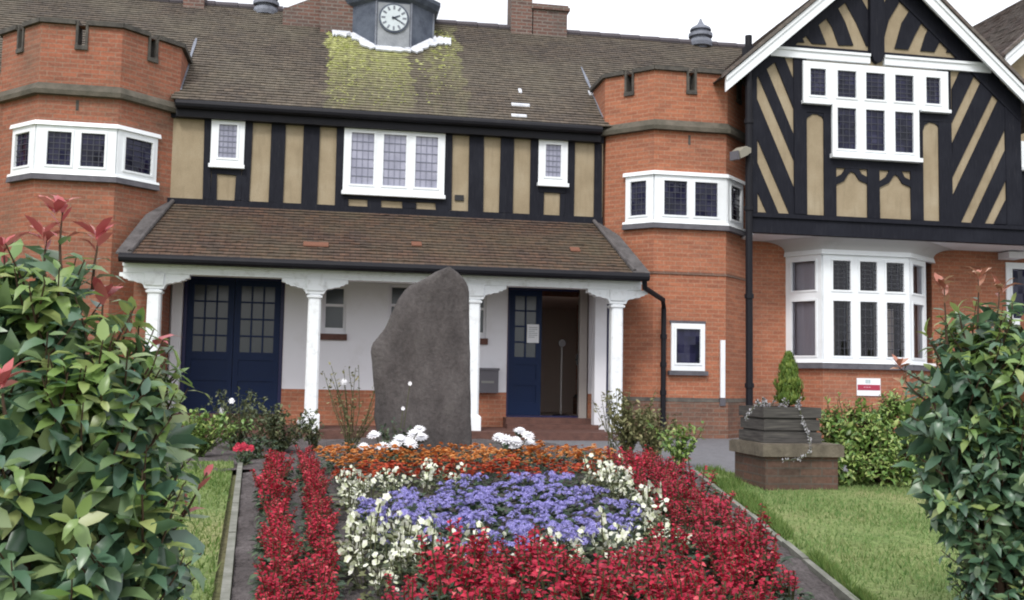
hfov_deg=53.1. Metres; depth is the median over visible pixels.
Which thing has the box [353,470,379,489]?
marigold plant
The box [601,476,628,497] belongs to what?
white bedding plant
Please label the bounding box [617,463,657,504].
salvia plant
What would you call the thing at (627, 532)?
white bedding plant
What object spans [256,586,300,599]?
salvia plant
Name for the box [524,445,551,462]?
marigold plant
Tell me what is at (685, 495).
salvia plant
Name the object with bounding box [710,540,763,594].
salvia plant
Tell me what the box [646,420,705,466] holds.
tall weed
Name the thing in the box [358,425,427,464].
dahlia plant
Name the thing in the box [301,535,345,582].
salvia plant
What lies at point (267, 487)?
salvia plant
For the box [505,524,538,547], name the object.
ageratum plant
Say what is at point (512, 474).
ageratum plant
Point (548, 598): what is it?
salvia plant
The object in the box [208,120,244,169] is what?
window
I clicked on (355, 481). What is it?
white bedding plant
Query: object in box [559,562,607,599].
salvia plant
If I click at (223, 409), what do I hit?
rose bush
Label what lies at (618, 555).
salvia plant
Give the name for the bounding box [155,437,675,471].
rose bed
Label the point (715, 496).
salvia plant
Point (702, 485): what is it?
salvia plant
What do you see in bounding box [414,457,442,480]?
marigold plant
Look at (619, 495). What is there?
white bedding plant
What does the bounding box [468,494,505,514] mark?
ageratum plant
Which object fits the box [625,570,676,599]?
salvia plant
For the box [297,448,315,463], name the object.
salvia plant
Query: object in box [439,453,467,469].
marigold plant
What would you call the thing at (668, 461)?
salvia plant
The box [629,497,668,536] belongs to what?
white bedding plant
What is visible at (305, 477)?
salvia plant
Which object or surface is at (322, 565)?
salvia plant
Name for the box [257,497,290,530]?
salvia plant
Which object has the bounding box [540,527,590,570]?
white bedding plant
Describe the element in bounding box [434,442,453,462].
marigold plant
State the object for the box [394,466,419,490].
marigold plant
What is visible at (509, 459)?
marigold plant
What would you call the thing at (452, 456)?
marigold plant
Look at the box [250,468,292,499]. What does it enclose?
salvia plant
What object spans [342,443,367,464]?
marigold plant
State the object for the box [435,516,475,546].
ageratum plant
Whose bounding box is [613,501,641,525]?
ageratum plant
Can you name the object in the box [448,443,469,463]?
marigold plant
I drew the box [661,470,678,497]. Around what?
salvia plant
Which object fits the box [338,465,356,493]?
white bedding plant
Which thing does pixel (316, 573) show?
salvia plant
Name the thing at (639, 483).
salvia plant
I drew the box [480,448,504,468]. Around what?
marigold plant
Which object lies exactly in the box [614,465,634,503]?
white bedding plant
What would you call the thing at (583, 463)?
marigold plant
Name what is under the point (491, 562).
salvia plant
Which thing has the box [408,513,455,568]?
white bedding plant
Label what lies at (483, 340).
window
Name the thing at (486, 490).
ageratum plant
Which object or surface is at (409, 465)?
marigold plant
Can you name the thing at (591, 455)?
white bedding plant
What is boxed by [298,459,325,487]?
salvia plant
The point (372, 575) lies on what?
white bedding plant
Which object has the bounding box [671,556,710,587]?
salvia plant
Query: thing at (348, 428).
rose bush
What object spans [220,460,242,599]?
concrete kerb
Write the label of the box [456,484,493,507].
ageratum plant
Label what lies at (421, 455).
marigold plant
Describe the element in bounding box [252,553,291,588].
salvia plant
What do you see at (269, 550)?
salvia plant
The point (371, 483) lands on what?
white bedding plant
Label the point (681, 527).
salvia plant
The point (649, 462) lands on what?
salvia plant
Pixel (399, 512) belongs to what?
white bedding plant
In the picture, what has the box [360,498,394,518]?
ageratum plant
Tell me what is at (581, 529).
white bedding plant
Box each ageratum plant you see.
[346,506,386,524]
[353,496,388,523]
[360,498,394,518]
[365,507,401,537]
[366,530,394,558]
[388,486,425,510]
[391,495,433,529]
[395,491,430,519]
[395,507,440,545]
[397,534,447,562]
[416,514,478,551]
[422,511,455,535]
[424,497,465,525]
[429,492,464,511]
[434,489,463,503]
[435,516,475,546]
[437,479,468,498]
[443,498,470,515]
[453,505,499,538]
[454,491,505,527]
[456,472,489,492]
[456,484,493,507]
[457,541,501,562]
[463,545,502,561]
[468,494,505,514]
[469,526,507,551]
[470,488,503,510]
[470,509,501,532]
[482,494,511,520]
[489,481,518,498]
[493,512,533,540]
[497,538,536,563]
[499,519,546,552]
[503,485,531,508]
[504,491,544,512]
[505,502,544,525]
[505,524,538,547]
[507,472,546,495]
[507,475,547,499]
[522,483,561,510]
[522,500,558,522]
[526,509,575,539]
[532,482,563,502]
[533,497,579,531]
[537,470,576,497]
[540,487,578,512]
[545,520,578,550]
[548,526,594,563]
[554,522,601,566]
[558,492,597,520]
[561,516,605,534]
[572,484,610,510]
[572,487,600,507]
[572,506,613,527]
[576,518,632,551]
[597,497,629,519]
[605,513,633,535]
[605,521,642,543]
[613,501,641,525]
[619,508,655,534]
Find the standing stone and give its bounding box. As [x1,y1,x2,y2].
[371,266,471,463]
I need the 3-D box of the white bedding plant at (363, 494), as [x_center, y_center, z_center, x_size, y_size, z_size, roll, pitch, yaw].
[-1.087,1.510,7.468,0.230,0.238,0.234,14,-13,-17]
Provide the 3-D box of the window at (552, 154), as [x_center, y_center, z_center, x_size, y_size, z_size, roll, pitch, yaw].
[0.743,-2.493,18.640,0.580,0.889,0.180,2,-5,-10]
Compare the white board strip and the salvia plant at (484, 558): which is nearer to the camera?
the salvia plant at (484, 558)
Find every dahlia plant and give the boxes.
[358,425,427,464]
[492,427,535,466]
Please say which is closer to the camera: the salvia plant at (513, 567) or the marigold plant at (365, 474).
the salvia plant at (513, 567)
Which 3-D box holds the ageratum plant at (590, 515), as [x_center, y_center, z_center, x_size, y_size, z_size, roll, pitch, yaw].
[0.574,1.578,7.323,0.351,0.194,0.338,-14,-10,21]
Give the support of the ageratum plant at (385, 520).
on the flower bed at (808, 579)
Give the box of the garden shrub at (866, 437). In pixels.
[818,388,926,486]
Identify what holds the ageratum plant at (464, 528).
on the flower bed at (808, 579)
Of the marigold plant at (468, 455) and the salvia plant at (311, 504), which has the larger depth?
the marigold plant at (468, 455)
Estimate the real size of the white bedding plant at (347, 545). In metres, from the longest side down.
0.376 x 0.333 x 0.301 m
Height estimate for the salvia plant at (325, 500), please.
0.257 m
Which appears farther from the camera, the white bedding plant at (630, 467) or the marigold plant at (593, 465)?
the marigold plant at (593, 465)
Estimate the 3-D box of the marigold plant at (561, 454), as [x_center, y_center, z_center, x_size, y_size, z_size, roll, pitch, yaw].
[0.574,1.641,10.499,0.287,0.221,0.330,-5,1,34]
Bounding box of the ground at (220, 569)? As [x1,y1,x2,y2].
[212,469,857,599]
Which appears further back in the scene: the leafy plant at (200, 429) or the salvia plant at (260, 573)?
the leafy plant at (200, 429)
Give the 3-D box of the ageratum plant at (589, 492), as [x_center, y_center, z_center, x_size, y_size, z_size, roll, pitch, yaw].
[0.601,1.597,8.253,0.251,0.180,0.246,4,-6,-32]
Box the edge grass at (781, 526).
[694,463,884,599]
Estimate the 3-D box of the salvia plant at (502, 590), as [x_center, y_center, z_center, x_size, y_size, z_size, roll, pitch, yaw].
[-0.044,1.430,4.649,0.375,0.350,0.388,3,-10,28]
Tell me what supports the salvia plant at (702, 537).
on the flower bed at (808, 579)
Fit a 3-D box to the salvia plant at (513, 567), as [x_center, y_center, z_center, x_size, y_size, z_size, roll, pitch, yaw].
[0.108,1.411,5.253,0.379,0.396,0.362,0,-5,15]
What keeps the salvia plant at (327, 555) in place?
on the flower bed at (808, 579)
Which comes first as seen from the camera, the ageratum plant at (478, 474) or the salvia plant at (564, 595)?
the salvia plant at (564, 595)
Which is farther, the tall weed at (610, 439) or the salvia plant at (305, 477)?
the tall weed at (610, 439)
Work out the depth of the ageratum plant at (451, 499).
7.34 m
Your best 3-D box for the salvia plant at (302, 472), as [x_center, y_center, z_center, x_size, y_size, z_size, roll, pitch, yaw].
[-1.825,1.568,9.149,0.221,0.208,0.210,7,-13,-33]
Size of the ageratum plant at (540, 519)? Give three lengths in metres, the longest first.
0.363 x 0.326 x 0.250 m
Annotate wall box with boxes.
[479,368,499,392]
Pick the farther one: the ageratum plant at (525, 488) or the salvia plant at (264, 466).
the salvia plant at (264, 466)
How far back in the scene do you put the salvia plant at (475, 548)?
5.40 m
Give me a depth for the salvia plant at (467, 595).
4.27 m
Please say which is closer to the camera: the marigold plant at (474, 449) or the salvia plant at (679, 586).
the salvia plant at (679, 586)
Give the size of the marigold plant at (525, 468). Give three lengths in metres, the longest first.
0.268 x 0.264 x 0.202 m
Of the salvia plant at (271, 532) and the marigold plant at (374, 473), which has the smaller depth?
the salvia plant at (271, 532)
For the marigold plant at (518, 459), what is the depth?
9.79 m
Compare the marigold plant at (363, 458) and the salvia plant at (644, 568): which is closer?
the salvia plant at (644, 568)
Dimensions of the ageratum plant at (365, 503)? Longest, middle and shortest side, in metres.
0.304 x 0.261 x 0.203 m
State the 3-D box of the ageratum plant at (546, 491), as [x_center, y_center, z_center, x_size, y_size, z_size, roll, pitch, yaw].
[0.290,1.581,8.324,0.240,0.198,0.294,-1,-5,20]
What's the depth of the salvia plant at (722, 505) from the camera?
7.18 m
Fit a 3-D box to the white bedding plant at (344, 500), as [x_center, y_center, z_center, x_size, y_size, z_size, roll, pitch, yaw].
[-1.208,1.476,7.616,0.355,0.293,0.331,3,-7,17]
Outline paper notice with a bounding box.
[527,324,538,342]
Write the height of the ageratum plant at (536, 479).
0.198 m
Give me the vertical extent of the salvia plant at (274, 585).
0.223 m
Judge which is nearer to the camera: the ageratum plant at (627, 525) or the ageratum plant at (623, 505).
the ageratum plant at (627, 525)
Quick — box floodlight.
[730,146,750,160]
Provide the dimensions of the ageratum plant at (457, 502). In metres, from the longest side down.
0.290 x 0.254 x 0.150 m
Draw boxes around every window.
[5,120,161,190]
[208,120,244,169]
[320,286,346,339]
[341,128,445,199]
[389,285,409,317]
[480,296,487,344]
[537,140,568,187]
[622,170,744,236]
[668,323,707,375]
[784,249,935,370]
[801,60,951,163]
[1005,262,1023,326]
[1021,141,1023,170]
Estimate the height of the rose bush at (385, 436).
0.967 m
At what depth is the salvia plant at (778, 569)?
5.72 m
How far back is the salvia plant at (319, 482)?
8.34 m
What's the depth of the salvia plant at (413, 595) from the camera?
4.51 m
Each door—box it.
[183,278,235,410]
[231,280,281,411]
[508,290,541,414]
[575,296,578,414]
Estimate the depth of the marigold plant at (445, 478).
8.88 m
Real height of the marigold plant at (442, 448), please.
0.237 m
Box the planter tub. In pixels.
[739,405,821,442]
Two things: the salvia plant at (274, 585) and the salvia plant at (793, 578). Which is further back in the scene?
the salvia plant at (793, 578)
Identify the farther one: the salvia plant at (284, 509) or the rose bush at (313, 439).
the rose bush at (313, 439)
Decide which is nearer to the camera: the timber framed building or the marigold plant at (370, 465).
the marigold plant at (370, 465)
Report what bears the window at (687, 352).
in the timber framed building
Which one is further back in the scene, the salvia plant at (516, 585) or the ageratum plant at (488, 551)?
the ageratum plant at (488, 551)
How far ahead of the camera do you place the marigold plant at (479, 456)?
9.91 m
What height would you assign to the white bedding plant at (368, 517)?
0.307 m
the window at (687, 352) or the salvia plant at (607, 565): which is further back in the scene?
the window at (687, 352)
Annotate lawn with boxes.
[54,461,233,599]
[702,472,966,599]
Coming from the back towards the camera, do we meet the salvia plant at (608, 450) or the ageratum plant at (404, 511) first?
the salvia plant at (608, 450)
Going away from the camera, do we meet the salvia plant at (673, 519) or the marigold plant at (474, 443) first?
the salvia plant at (673, 519)
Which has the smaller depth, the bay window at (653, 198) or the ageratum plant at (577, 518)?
the ageratum plant at (577, 518)
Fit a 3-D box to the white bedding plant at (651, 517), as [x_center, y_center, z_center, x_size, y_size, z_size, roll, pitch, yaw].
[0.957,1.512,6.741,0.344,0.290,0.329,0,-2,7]
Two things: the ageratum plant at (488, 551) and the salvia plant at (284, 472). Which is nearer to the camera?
the ageratum plant at (488, 551)
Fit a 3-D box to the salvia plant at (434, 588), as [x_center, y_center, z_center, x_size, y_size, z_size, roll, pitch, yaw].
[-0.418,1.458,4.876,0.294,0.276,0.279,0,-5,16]
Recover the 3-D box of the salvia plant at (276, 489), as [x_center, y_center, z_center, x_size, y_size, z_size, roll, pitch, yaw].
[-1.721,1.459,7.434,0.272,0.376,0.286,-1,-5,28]
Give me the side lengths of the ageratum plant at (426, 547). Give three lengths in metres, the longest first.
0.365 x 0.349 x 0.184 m
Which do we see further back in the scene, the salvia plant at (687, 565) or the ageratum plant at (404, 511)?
the ageratum plant at (404, 511)
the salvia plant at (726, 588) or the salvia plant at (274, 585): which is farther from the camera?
the salvia plant at (274, 585)
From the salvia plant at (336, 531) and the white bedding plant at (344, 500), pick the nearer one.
the salvia plant at (336, 531)
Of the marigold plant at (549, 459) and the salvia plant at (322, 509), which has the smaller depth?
the salvia plant at (322, 509)
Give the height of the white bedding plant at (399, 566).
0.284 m
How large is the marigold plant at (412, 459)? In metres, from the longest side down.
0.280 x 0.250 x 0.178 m
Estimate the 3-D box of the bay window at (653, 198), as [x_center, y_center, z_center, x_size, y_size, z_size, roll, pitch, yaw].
[3.194,-1.745,18.537,2.428,1.027,0.653,2,-5,-10]
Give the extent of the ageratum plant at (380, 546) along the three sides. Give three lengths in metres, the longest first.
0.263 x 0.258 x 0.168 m
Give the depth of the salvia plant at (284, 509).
6.89 m
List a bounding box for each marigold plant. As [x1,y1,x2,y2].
[315,445,336,465]
[316,449,344,468]
[317,443,349,470]
[323,455,344,474]
[327,458,350,477]
[327,466,347,481]
[329,466,344,485]
[341,453,362,467]
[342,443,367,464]
[344,454,376,476]
[349,451,372,467]
[352,470,379,491]
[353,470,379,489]
[357,459,377,481]
[358,451,385,468]
[358,458,383,471]
[363,445,386,464]
[366,466,391,484]
[373,443,401,467]
[375,454,395,465]
[376,462,404,477]
[377,465,402,490]
[380,460,413,486]
[384,444,413,469]
[393,461,418,479]
[394,456,409,467]
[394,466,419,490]
[399,471,420,487]
[401,461,423,473]
[405,449,428,462]
[406,455,430,471]
[409,448,434,466]
[410,452,432,470]
[411,464,439,484]
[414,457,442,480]
[418,444,444,465]
[418,449,447,468]
[432,448,459,467]
[432,455,456,475]
[432,470,453,488]
[433,453,461,474]
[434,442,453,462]
[434,464,460,486]
[435,467,453,482]
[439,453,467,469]
[444,458,470,478]
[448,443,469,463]
[450,463,477,490]
[453,453,476,473]
[456,451,476,467]
[460,445,486,468]
[463,460,492,482]
[466,454,487,472]
[469,442,492,463]
[472,464,493,490]
[475,465,502,485]
[478,446,501,462]
[479,450,501,470]
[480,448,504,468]
[486,458,514,483]
[490,456,512,478]
[496,452,521,473]
[496,454,526,483]
[496,469,527,490]
[498,449,523,459]
[509,458,533,477]
[514,452,533,465]
[518,467,538,486]
[519,456,542,470]
[520,445,543,466]
[522,470,541,483]
[523,467,546,482]
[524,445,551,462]
[524,447,550,473]
[525,440,552,460]
[529,459,554,480]
[532,458,557,472]
[538,454,559,468]
[545,464,568,482]
[545,467,574,488]
[550,444,576,466]
[550,447,569,467]
[551,459,576,479]
[554,450,578,469]
[564,446,592,463]
[564,463,590,486]
[569,453,587,472]
[572,443,595,463]
[572,461,595,482]
[573,446,600,470]
[576,450,599,467]
[582,460,602,475]
[591,446,612,460]
[593,454,613,474]
[595,448,616,466]
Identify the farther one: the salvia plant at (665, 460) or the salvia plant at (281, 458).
the salvia plant at (665, 460)
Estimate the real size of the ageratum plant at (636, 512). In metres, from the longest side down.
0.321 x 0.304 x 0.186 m
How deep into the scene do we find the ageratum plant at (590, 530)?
6.24 m
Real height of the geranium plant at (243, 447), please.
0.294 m
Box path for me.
[542,438,899,473]
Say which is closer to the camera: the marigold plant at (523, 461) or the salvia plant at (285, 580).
the salvia plant at (285, 580)
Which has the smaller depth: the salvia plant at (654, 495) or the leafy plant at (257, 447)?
the salvia plant at (654, 495)
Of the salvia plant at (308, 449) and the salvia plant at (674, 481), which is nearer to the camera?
the salvia plant at (674, 481)
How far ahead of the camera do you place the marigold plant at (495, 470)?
9.16 m
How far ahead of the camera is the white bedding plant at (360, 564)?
5.73 m
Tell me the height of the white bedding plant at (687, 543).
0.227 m
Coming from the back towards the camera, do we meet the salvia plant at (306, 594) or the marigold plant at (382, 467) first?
the marigold plant at (382, 467)
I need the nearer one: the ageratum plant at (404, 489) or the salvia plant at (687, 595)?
the salvia plant at (687, 595)
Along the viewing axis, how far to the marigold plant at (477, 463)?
9.47 m
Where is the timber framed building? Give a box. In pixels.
[0,0,1023,440]
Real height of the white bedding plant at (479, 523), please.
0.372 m
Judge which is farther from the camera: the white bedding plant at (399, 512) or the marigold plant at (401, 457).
the marigold plant at (401, 457)
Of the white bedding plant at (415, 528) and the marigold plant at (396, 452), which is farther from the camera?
the marigold plant at (396, 452)
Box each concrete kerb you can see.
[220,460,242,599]
[694,471,859,599]
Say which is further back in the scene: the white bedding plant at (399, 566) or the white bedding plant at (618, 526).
the white bedding plant at (618, 526)
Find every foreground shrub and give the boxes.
[0,194,212,599]
[888,266,1023,599]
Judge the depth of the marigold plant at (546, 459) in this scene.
10.23 m
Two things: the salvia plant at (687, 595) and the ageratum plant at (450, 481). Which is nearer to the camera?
the salvia plant at (687, 595)
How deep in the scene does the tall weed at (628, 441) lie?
12.77 m
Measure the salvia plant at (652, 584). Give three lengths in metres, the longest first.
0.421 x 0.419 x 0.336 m
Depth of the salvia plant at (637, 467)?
8.86 m
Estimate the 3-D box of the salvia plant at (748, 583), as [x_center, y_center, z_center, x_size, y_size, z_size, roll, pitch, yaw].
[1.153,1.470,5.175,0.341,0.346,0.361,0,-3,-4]
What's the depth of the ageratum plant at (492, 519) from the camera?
6.77 m
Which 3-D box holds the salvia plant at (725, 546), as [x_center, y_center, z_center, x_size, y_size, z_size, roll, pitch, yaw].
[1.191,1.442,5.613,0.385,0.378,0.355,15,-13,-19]
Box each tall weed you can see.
[588,386,656,454]
[601,395,619,450]
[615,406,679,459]
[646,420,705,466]
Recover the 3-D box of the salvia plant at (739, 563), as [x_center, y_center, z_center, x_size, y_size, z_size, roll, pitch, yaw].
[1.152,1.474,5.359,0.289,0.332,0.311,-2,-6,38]
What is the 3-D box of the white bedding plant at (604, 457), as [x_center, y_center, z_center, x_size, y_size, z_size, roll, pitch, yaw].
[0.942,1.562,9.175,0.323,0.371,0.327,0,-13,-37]
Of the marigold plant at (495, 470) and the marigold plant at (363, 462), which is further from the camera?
the marigold plant at (363, 462)
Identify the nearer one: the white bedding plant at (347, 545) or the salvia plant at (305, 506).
the white bedding plant at (347, 545)
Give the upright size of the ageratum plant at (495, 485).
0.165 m
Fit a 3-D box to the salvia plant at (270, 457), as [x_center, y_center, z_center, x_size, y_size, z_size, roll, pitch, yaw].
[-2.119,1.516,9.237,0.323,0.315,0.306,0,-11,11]
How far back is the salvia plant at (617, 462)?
9.62 m
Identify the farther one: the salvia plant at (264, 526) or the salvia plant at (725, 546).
the salvia plant at (264, 526)
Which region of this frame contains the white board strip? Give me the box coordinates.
[719,340,725,405]
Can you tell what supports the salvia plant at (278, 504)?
on the flower bed at (808, 579)
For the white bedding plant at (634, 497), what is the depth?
7.68 m
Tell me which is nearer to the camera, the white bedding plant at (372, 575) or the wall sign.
the white bedding plant at (372, 575)
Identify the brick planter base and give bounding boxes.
[729,439,843,490]
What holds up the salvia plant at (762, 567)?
on the flower bed at (808, 579)
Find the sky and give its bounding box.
[211,0,1019,43]
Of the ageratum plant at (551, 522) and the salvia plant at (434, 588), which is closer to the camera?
the salvia plant at (434, 588)
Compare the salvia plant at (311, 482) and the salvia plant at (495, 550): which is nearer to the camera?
the salvia plant at (495, 550)
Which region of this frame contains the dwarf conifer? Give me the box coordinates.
[773,350,805,406]
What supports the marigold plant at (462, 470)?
on the flower bed at (808, 579)
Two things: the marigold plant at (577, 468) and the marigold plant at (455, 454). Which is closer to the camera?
the marigold plant at (577, 468)
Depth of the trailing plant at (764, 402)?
10.07 m
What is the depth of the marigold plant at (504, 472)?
9.06 m
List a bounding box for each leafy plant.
[175,408,253,456]
[213,433,283,458]
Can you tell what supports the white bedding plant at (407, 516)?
on the flower bed at (808, 579)
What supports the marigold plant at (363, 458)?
on the flower bed at (808, 579)
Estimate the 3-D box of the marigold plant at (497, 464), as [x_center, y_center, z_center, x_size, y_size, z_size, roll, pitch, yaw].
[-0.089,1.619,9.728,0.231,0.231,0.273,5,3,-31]
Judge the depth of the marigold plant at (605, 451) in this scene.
11.14 m
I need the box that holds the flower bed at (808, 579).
[231,465,840,599]
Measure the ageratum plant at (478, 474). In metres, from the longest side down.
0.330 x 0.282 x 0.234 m
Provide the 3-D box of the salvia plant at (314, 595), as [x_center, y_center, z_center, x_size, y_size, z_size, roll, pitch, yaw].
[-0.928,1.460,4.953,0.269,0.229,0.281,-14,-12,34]
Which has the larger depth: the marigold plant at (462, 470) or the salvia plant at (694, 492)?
the marigold plant at (462, 470)
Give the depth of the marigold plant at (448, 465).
9.20 m
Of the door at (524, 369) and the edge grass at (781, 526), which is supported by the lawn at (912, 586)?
the edge grass at (781, 526)
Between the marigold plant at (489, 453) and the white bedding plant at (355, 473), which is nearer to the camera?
the white bedding plant at (355, 473)
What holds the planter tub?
on the brick planter base
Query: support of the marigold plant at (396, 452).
on the flower bed at (808, 579)
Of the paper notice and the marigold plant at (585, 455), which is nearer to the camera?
the marigold plant at (585, 455)
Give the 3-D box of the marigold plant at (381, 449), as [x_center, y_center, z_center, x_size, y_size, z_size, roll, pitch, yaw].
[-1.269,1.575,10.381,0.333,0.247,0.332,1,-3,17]
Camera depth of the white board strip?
18.10 m
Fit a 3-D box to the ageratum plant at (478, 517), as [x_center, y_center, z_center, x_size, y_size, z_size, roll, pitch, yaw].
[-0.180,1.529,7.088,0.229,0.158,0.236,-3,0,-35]
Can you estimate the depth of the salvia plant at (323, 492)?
7.85 m
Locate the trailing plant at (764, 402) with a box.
[744,396,812,462]
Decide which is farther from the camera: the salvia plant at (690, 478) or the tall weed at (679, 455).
the tall weed at (679, 455)
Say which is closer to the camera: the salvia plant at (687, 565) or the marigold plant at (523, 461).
the salvia plant at (687, 565)
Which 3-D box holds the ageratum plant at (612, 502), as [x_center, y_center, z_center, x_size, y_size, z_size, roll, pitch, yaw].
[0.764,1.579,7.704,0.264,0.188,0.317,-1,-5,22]
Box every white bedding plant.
[329,478,365,516]
[331,508,381,568]
[333,526,392,596]
[334,470,360,503]
[334,537,376,579]
[337,488,360,509]
[337,493,398,567]
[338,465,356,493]
[344,468,370,496]
[346,490,372,520]
[353,470,382,505]
[358,551,402,599]
[362,509,391,557]
[369,524,414,580]
[372,466,399,498]
[379,468,410,503]
[380,508,415,545]
[382,514,416,559]
[383,515,426,568]
[384,541,424,588]
[399,518,450,583]
[405,464,440,499]
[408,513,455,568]
[415,532,447,569]
[418,458,446,490]
[448,462,472,497]
[458,520,491,572]
[501,531,532,557]
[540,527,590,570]
[548,526,598,567]
[580,453,613,492]
[582,464,610,498]
[582,506,631,577]
[586,522,623,561]
[600,461,638,513]
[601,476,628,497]
[602,454,625,486]
[604,479,629,508]
[605,525,640,559]
[606,466,627,496]
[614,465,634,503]
[619,480,662,521]
[622,522,654,568]
[628,481,666,534]
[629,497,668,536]
[634,508,675,548]
[640,522,677,566]
[658,526,696,564]
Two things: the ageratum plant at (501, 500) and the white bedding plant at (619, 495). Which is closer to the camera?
the ageratum plant at (501, 500)
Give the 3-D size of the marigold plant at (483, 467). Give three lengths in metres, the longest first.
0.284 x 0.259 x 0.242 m
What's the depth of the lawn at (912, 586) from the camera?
7.60 m
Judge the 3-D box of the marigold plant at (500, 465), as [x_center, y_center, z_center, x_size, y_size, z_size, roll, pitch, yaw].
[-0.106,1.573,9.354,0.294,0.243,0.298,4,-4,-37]
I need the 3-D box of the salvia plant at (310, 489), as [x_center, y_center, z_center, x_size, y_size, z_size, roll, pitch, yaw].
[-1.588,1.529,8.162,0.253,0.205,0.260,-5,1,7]
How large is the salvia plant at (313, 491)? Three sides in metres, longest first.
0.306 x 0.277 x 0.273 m
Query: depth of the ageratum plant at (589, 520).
6.55 m
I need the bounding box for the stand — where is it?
[552,339,568,415]
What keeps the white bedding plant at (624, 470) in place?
on the flower bed at (808, 579)
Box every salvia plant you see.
[247,532,305,587]
[247,561,303,598]
[248,517,297,562]
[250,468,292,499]
[250,547,297,595]
[251,470,288,507]
[251,521,289,552]
[251,523,292,564]
[251,567,303,599]
[252,475,289,527]
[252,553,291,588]
[253,477,299,514]
[253,526,301,569]
[254,575,291,599]
[255,478,290,501]
[255,540,295,572]
[256,493,299,539]
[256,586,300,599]
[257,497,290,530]
[258,506,296,545]
[259,451,292,474]
[261,448,293,475]
[261,462,295,488]
[262,496,291,521]
[262,588,290,599]
[263,461,283,478]
[263,512,289,539]
[264,457,294,493]
[291,559,347,599]
[293,444,319,461]
[293,456,321,480]
[295,451,314,472]
[296,455,317,468]
[296,457,315,479]
[296,510,338,556]
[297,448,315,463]
[297,465,322,491]
[297,499,336,532]
[297,517,337,561]
[297,554,337,595]
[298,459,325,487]
[298,464,311,484]
[299,479,322,501]
[299,482,333,510]
[299,494,330,519]
[299,508,340,552]
[299,581,337,599]
[301,470,322,495]
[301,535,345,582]
[302,471,332,505]
[302,486,327,512]
[302,551,337,578]
[302,554,343,597]
[302,576,345,599]
[303,496,333,519]
[304,465,326,488]
[306,475,330,494]
[308,531,340,568]
[311,492,334,516]
[323,587,336,599]
[381,573,437,599]
[401,533,476,599]
[401,574,440,599]
[418,546,495,599]
[437,517,500,596]
[446,564,497,599]
[449,555,498,593]
[451,587,503,599]
[457,552,502,599]
[471,559,543,599]
[475,538,510,577]
[476,554,520,586]
[487,578,528,599]
[491,575,520,599]
[497,523,565,598]
[507,534,567,599]
[509,542,567,599]
[521,549,592,599]
[521,583,552,599]
[542,544,585,599]
[548,582,627,599]
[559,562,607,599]
[570,548,638,599]
[572,560,629,599]
[582,547,619,596]
[588,578,635,598]
[602,446,624,476]
[609,547,650,595]
[611,446,633,481]
[612,447,657,495]
[612,536,666,599]
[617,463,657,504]
[618,444,652,483]
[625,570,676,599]
[626,471,656,499]
[629,452,655,478]
[637,477,673,513]
[640,582,708,599]
[641,446,659,462]
[641,463,674,489]
[642,475,677,525]
[644,520,705,587]
[646,455,681,478]
[646,498,685,533]
[649,466,677,502]
[649,563,700,599]
[650,458,671,470]
[651,569,706,599]
[656,550,713,598]
[658,456,684,479]
[658,472,696,514]
[660,482,700,530]
[661,455,666,467]
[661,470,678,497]
[661,503,691,537]
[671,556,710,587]
[672,503,702,543]
[672,588,715,599]
[674,523,696,555]
[675,475,705,509]
[677,457,721,505]
[677,497,731,552]
[682,520,730,560]
[683,486,710,512]
[683,530,714,575]
[684,494,718,522]
[684,561,734,599]
[687,561,738,599]
[688,492,735,534]
[689,531,740,576]
[695,517,764,577]
[699,489,734,523]
[700,496,742,535]
[701,525,757,587]
[708,548,756,594]
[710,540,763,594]
[711,581,759,599]
[714,557,768,599]
[718,510,757,550]
[721,571,782,599]
[726,503,778,560]
[728,544,787,599]
[730,506,747,532]
[732,583,774,599]
[738,527,793,576]
[742,524,772,574]
[753,552,791,596]
[765,565,815,599]
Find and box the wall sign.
[856,378,880,395]
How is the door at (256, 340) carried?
in the timber framed building
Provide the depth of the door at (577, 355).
19.01 m
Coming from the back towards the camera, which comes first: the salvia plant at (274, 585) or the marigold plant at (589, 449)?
the marigold plant at (589, 449)
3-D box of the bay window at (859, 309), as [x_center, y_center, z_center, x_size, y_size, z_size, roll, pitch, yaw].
[6.673,0.190,19.322,3.592,2.250,1.040,2,-5,-10]
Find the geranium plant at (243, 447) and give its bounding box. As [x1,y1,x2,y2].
[229,442,260,465]
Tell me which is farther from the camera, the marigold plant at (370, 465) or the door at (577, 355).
the door at (577, 355)
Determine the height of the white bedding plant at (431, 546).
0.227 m
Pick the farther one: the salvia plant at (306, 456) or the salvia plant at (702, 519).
the salvia plant at (306, 456)
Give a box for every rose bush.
[190,386,283,449]
[229,398,321,452]
[301,416,324,450]
[320,362,374,451]
[379,381,412,465]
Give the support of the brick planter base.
on the lawn at (912, 586)
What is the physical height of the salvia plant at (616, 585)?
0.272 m
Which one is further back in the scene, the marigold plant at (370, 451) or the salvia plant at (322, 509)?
the marigold plant at (370, 451)
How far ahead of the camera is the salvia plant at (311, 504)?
7.17 m
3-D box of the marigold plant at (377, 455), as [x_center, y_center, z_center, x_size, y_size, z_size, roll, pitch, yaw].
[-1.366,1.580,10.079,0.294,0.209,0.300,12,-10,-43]
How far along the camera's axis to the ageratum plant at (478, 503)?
7.26 m
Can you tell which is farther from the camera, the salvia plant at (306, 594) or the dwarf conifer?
the dwarf conifer
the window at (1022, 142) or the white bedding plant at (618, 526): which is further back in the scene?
the window at (1022, 142)
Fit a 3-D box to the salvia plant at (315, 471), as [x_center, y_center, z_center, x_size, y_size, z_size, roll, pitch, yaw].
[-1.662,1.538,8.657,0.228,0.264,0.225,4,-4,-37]

